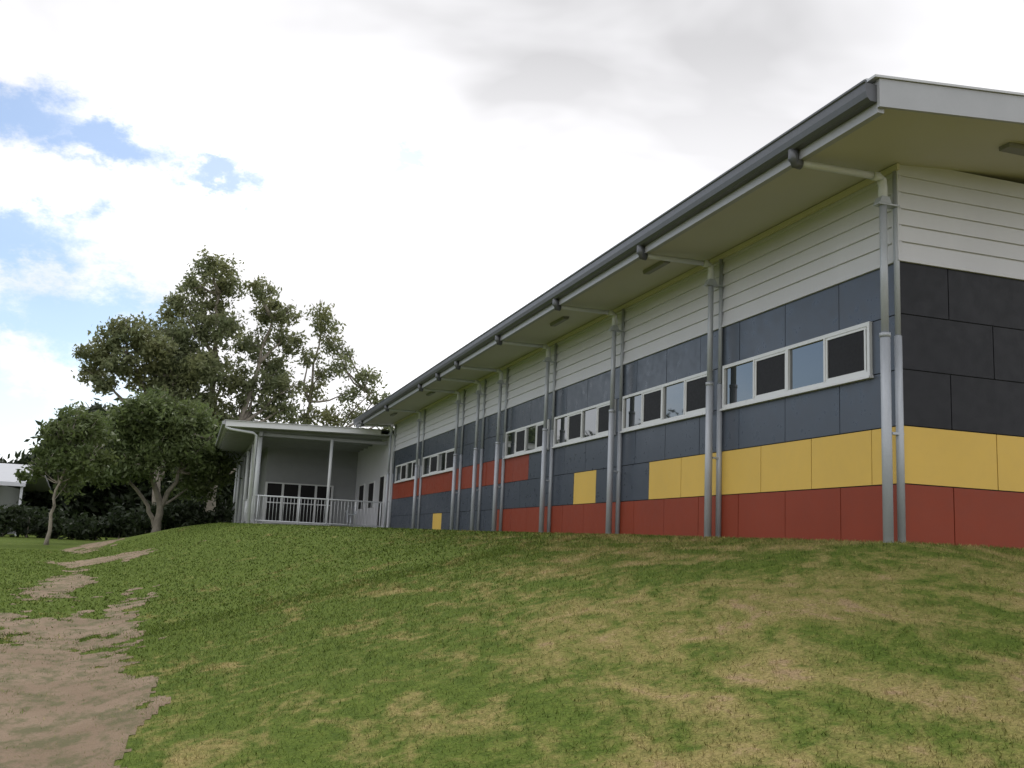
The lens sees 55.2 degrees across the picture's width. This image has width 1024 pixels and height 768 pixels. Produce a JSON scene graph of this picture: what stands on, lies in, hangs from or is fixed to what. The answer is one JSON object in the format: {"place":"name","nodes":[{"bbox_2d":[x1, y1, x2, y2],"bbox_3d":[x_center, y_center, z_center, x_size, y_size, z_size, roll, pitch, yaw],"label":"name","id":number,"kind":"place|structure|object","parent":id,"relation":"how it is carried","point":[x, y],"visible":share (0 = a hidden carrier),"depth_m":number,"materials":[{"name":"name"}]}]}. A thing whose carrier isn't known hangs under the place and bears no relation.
{"place":"outdoors","nodes":[
{"label":"outdoors","id":0,"kind":"place"},
{"bbox_2d":[0,538,205,767],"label":"dirt path","id":1,"kind":"structure","parent":0,"point":[106,727],"depth_m":9.21,"materials":[{"name":"brown soil"}]},
{"bbox_2d":[220,428,387,465],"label":"wing rafters","id":2,"kind":"object","parent":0,"point":[241,443],"visible":0.47,"depth_m":40.06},
{"bbox_2d":[224,420,393,434],"bbox_3d":[-7.159,3.136,46.590,13.150,0.245,19.250,6,-10,-17],"label":"wing roof sheeting","id":3,"kind":"object","parent":2,"relation":"on","point":[383,431],"visible":0.14,"depth_m":36.75,"materials":[{"name":"grey metal"}]},
{"bbox_2d":[0,522,1023,767],"bbox_3d":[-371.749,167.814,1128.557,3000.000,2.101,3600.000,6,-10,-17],"label":"ground","id":4,"kind":"structure","parent":0,"point":[780,691],"depth_m":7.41,"materials":[{"name":"green plant"}]},
{"bbox_2d":[0,485,19,533],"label":"walls","id":5,"kind":"structure","parent":4,"relation":"on","point":[9,496],"depth_m":58.47,"materials":[{"name":"grey paint"}]},
{"bbox_2d":[0,463,51,491],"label":"roof","id":6,"kind":"structure","parent":5,"relation":"on","point":[7,471],"depth_m":59.03,"materials":[{"name":"white metal"}]},
{"bbox_2d":[0,481,25,535],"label":"verandah posts","id":7,"kind":"object","parent":4,"relation":"on","point":[22,484],"visible":0.42,"depth_m":54.09,"materials":[{"name":"white metal"}]},
{"bbox_2d":[13,399,125,544],"bbox_3d":[-17.374,3.551,38.657,3.094,5.785,3.412,-4,-11,34],"label":"tree","id":8,"kind":"object","parent":4,"relation":"on","point":[67,452],"visible":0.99,"depth_m":38.41,"materials":[{"name":"green plant"}]},
{"bbox_2d":[0,494,234,540],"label":"hedge","id":9,"kind":"object","parent":4,"relation":"on","point":[14,518],"visible":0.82,"depth_m":51.05,"materials":[{"name":"green plant"}]},
{"bbox_2d":[0,398,249,537],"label":"distant trees","id":10,"kind":"object","parent":4,"relation":"on","point":[94,503],"visible":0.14,"depth_m":66.61,"materials":[{"name":"green plant"}]},
{"bbox_2d":[71,311,237,532],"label":"gum tree","id":11,"kind":"object","parent":4,"relation":"on","point":[156,352],"visible":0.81,"depth_m":55.22,"materials":[{"name":"green plant"}]},
{"bbox_2d":[78,385,242,532],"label":"bushy tree","id":12,"kind":"object","parent":4,"relation":"on","point":[158,424],"visible":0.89,"depth_m":44.65,"materials":[{"name":"green plant"}]},
{"bbox_2d":[142,245,309,511],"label":"gum tree","id":13,"kind":"object","parent":4,"relation":"on","point":[217,325],"visible":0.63,"depth_m":59.14,"materials":[{"name":"green plant"}]},
{"bbox_2d":[225,426,333,525],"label":"verandah columns","id":14,"kind":"structure","parent":4,"relation":"on","point":[240,496],"depth_m":37.28,"materials":[{"name":"white metal"}]},
{"bbox_2d":[219,426,389,448],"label":"wing soffit","id":15,"kind":"structure","parent":14,"relation":"on","point":[386,435],"depth_m":37.11,"materials":[{"name":"white paint"}]},
{"bbox_2d":[217,420,380,449],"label":"wing fascia","id":16,"kind":"structure","parent":15,"relation":"attached to","point":[299,427],"depth_m":36.46,"materials":[{"name":"white metal"}]},
{"bbox_2d":[215,421,225,447],"bbox_3d":[-13.416,2.733,44.562,0.118,0.130,19.100,6,-10,-17],"label":"wing gutter","id":17,"kind":"object","parent":16,"relation":"attached to","point":[220,432],"visible":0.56,"depth_m":39.02,"materials":[{"name":"grey metal"}]},
{"bbox_2d":[243,495,381,526],"bbox_3d":[-8.342,5.304,40.017,4.728,1.058,7.278,6,-10,-17],"label":"balustrade","id":18,"kind":"object","parent":14,"relation":"on","point":[299,508],"visible":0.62,"depth_m":36.64,"materials":[{"name":"white metal"}]},
{"bbox_2d":[250,447,357,526],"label":"wall","id":19,"kind":"structure","parent":4,"relation":"on","point":[298,473],"depth_m":44.13,"materials":[{"name":"grey paint"}]},
{"bbox_2d":[265,461,356,486],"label":"wall rails","id":20,"kind":"object","parent":19,"relation":"attached to","point":[308,464],"depth_m":43.91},
{"bbox_2d":[262,475,385,527],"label":"wing window frames","id":21,"kind":"structure","parent":19,"relation":"in","point":[282,502],"depth_m":43.32,"materials":[{"name":"metal"}]},
{"bbox_2d":[265,477,383,525],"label":"wing glass","id":22,"kind":"object","parent":21,"relation":"in","point":[290,490],"visible":0.71,"depth_m":43.47,"materials":[{"name":"black glass"}]},
{"bbox_2d":[292,299,393,429],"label":"gum tree","id":23,"kind":"object","parent":4,"relation":"on","point":[338,370],"visible":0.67,"depth_m":61.98,"materials":[{"name":"green plant"}]},
{"bbox_2d":[345,506,357,526],"bbox_3d":[-6.022,4.996,36.669,0.420,0.904,0.300,6,-10,-17],"label":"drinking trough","id":24,"kind":"object","parent":4,"relation":"on","point":[350,516],"visible":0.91,"depth_m":36.61,"materials":[{"name":"silver metal"}]},
{"bbox_2d":[353,435,393,526],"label":"white side wall","id":25,"kind":"structure","parent":4,"relation":"on","point":[372,464],"depth_m":40.48,"materials":[{"name":"white paint"}]},
{"bbox_2d":[383,171,905,542],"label":"steel posts","id":26,"kind":"object","parent":4,"relation":"on","point":[886,435],"visible":0.88,"depth_m":13.87,"materials":[{"name":"grey metal"}]},
{"bbox_2d":[364,161,887,432],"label":"downpipe arms","id":27,"kind":"object","parent":26,"relation":"attached to","point":[880,178],"visible":1,"depth_m":14.06},
{"bbox_2d":[388,196,899,498],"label":"pipe brackets","id":28,"kind":"object","parent":26,"relation":"attached to","point":[882,200],"visible":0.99,"depth_m":14.04,"materials":[{"name":"grey metal"}]},
{"bbox_2d":[393,163,899,424],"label":"eave trim","id":29,"kind":"structure","parent":26,"relation":"attached to","point":[829,201],"depth_m":14.23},
{"bbox_2d":[392,313,1023,515],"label":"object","id":30,"kind":"object","parent":4,"relation":"on","point":[806,439],"visible":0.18,"depth_m":10.96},
{"bbox_2d":[395,321,873,483],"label":"window frames","id":31,"kind":"structure","parent":30,"relation":"in","point":[866,373],"depth_m":13.81,"materials":[{"name":"white metal"}]},
{"bbox_2d":[396,340,822,480],"bbox_3d":[-0.244,1.506,23.657,0.006,0.520,25.614,6,-10,-17],"label":"window glass","id":32,"kind":"object","parent":31,"relation":"in","point":[806,365],"visible":1,"depth_m":14.97,"materials":[{"name":"glass"}]},
{"bbox_2d":[401,330,863,478],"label":"window screens","id":33,"kind":"object","parent":31,"relation":"in","point":[845,354],"depth_m":12.91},
{"bbox_2d":[388,263,895,530],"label":"slate panels","id":34,"kind":"object","parent":30,"relation":"attached to","point":[849,408],"visible":0.88,"depth_m":14.99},
{"bbox_2d":[392,257,1023,451],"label":"flashing","id":35,"kind":"object","parent":30,"relation":"attached to","point":[914,261],"visible":0.9,"depth_m":12.45,"materials":[{"name":"white metal"}]},
{"bbox_2d":[393,165,1023,449],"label":"white weatherboards","id":36,"kind":"object","parent":30,"relation":"on","point":[958,218],"visible":0.85,"depth_m":12.29,"materials":[{"name":"white wood"}]},
{"bbox_2d":[366,109,1023,425],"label":"soffit","id":37,"kind":"structure","parent":36,"relation":"attached to","point":[888,138],"depth_m":11.60,"materials":[{"name":"beige paint"}]},
{"bbox_2d":[356,78,1023,427],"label":"fascia","id":38,"kind":"structure","parent":37,"relation":"attached to","point":[938,100],"depth_m":9.58,"materials":[{"name":"white metal"}]},
{"bbox_2d":[353,79,876,424],"bbox_3d":[-1.343,-0.626,23.338,0.143,0.200,30.240,6,-10,-17],"label":"gutter","id":39,"kind":"object","parent":38,"relation":"attached to","point":[855,100],"visible":1,"depth_m":12.39,"materials":[{"name":"grey metal"}]},
{"bbox_2d":[360,148,803,425],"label":"gutter outlets","id":40,"kind":"object","parent":39,"relation":"attached to","point":[795,161],"visible":1,"depth_m":13.76,"materials":[{"name":"grey metal"}]},
{"bbox_2d":[866,74,1023,95],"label":"roof sheeting","id":41,"kind":"object","parent":38,"relation":"attached to","point":[873,79],"visible":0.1,"depth_m":9.31,"materials":[{"name":"metal"}]},
{"bbox_2d":[390,142,1023,415],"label":"soffit lights","id":42,"kind":"object","parent":37,"relation":"attached to","point":[1013,148],"visible":0.95,"depth_m":14.43},
{"bbox_2d":[891,171,899,261],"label":"corner trim","id":43,"kind":"structure","parent":36,"relation":"attached to","point":[898,237],"depth_m":10.60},
{"bbox_2d":[900,261,1023,435],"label":"charcoal panels","id":44,"kind":"object","parent":30,"relation":"attached to","point":[945,401],"visible":1,"depth_m":10.63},
{"bbox_2d":[0,0,1023,462],"label":"sky","id":45,"kind":"structure","parent":0,"point":[426,171],"materials":[{"name":"white"}]},
{"bbox_3d":[6.348,4.645,25.180,14.020,0.718,27.872,6,-10,-17],"label":"base plinth","id":46,"kind":"object","parent":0,"visible":0},
{"bbox_2d":[390,454,1023,548],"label":"red panels","id":47,"kind":"object","parent":46,"relation":"on","point":[944,515],"visible":0.7,"depth_m":11.92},
{"bbox_2d":[432,426,1023,529],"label":"yellow panels","id":48,"kind":"object","parent":46,"relation":"on","point":[949,458],"visible":0.93,"depth_m":11.13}
]}

